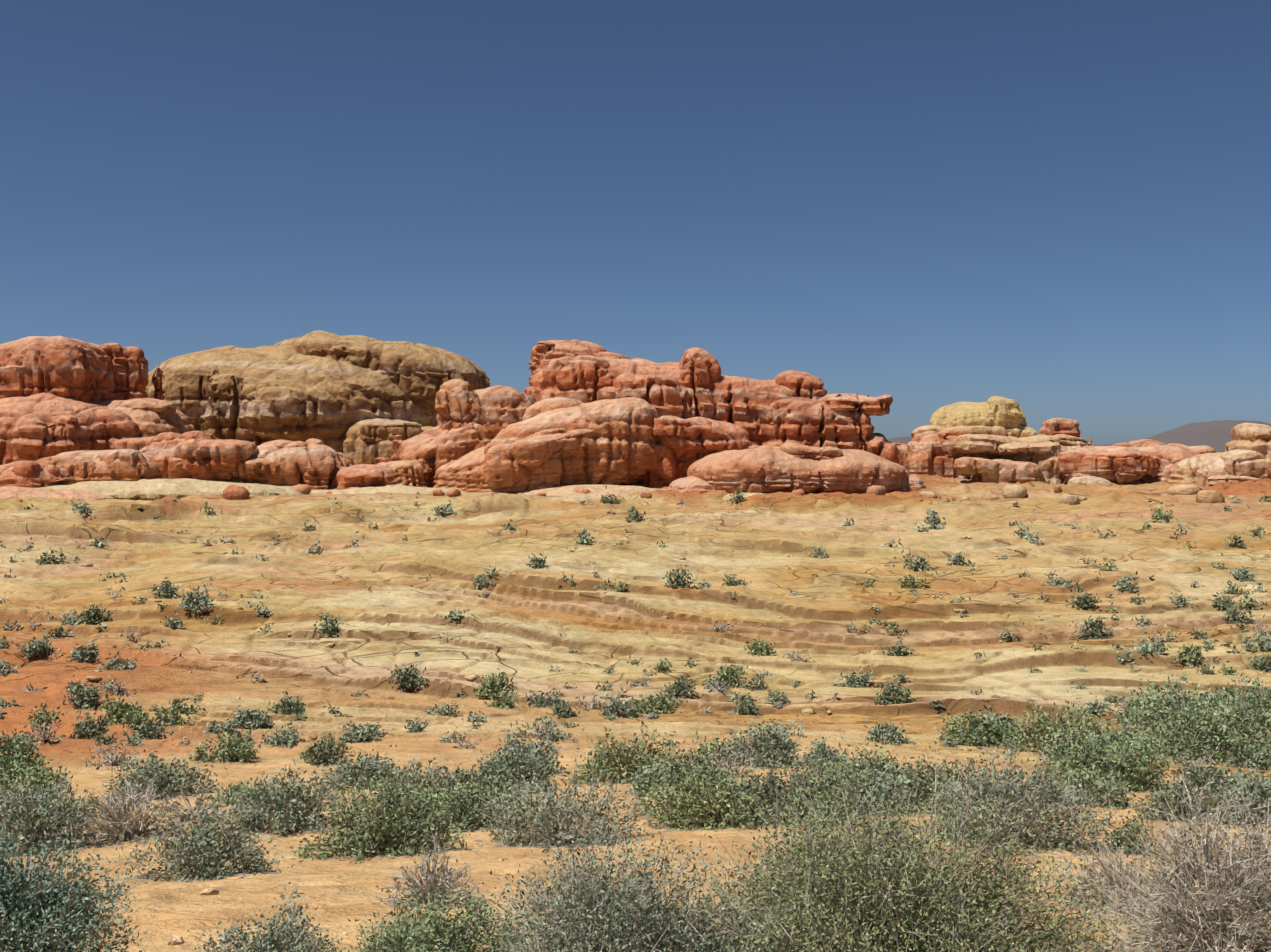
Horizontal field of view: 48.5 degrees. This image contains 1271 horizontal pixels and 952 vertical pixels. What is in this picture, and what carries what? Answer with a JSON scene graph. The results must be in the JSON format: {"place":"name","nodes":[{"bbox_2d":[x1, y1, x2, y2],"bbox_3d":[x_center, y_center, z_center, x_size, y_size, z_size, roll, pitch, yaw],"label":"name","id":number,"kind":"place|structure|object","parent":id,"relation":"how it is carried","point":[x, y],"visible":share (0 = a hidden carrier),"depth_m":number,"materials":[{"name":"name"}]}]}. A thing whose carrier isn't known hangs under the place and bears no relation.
{"place":"outdoors","nodes":[
{"label":"outdoors","id":0,"kind":"place"},
{"bbox_2d":[0,452,1270,951],"bbox_3d":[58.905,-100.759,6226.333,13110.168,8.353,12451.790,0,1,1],"label":"terrain","id":1,"kind":"structure","parent":0,"point":[522,624],"depth_m":47.64,"materials":[{"name":"beige sand"}]},
{"bbox_2d":[0,336,194,464],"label":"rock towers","id":2,"kind":"structure","parent":1,"relation":"on","point":[60,394],"depth_m":117.60,"materials":[{"name":"stone"}]},
{"bbox_2d":[0,431,398,489],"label":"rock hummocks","id":3,"kind":"structure","parent":1,"relation":"on","point":[315,464],"depth_m":104.26,"materials":[{"name":"stone"}]},
{"bbox_2d":[145,330,489,464],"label":"rock formation","id":4,"kind":"object","parent":1,"relation":"on","point":[358,399],"visible":0.67,"depth_m":144.00,"materials":[{"name":"stone"}]},
{"bbox_2d":[0,478,766,500],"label":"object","id":5,"kind":"object","parent":1,"relation":"on","point":[147,489],"visible":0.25,"depth_m":98.16,"materials":[{"name":"stone"}]},
{"bbox_2d":[0,665,1270,951],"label":"desert shrubs","id":6,"kind":"object","parent":1,"relation":"on","point":[868,881],"visible":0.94,"depth_m":7.72,"materials":[{"name":"green plant"}]},
{"bbox_2d":[0,486,1270,751],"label":"slope shrubs","id":7,"kind":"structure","parent":1,"relation":"on","point":[492,684],"depth_m":39.35,"materials":[{"name":"green plant"}]},
{"bbox_2d":[0,728,1270,832],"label":"shrubs","id":8,"kind":"object","parent":1,"relation":"on","point":[707,810],"visible":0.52,"depth_m":19.76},
{"bbox_2d":[374,339,899,492],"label":"rock formation","id":9,"kind":"object","parent":1,"relation":"on","point":[577,412],"visible":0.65,"depth_m":114.50,"materials":[{"name":"stone"}]},
{"bbox_2d":[17,477,1265,950],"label":"loose stones","id":10,"kind":"object","parent":1,"relation":"on","point":[243,493],"visible":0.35,"depth_m":95.09,"materials":[{"name":"stone"}]},
{"bbox_2d":[667,442,925,493],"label":"rock outcrop","id":11,"kind":"object","parent":1,"relation":"on","point":[784,467],"visible":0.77,"depth_m":99.83,"materials":[{"name":"stone"}]},
{"bbox_2d":[894,396,1216,485],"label":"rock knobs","id":12,"kind":"object","parent":1,"relation":"on","point":[995,439],"visible":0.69,"depth_m":131.86,"materials":[{"name":"stone"}]},
{"bbox_2d":[1167,423,1270,486],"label":"edge rock","id":13,"kind":"object","parent":1,"relation":"on","point":[1246,456],"visible":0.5,"depth_m":114.85,"materials":[{"name":"stone"}]},
{"bbox_2d":[0,0,1270,444],"label":"sky","id":14,"kind":"structure","parent":0,"point":[1055,208],"materials":[{"name":"blue"}]},
{"bbox_2d":[887,420,1270,451],"bbox_3d":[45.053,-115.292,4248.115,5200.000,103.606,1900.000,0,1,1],"label":"mountains","id":15,"kind":"structure","parent":0,"point":[1215,435],"depth_m":3802.11,"materials":[{"name":"brown"}]}
]}

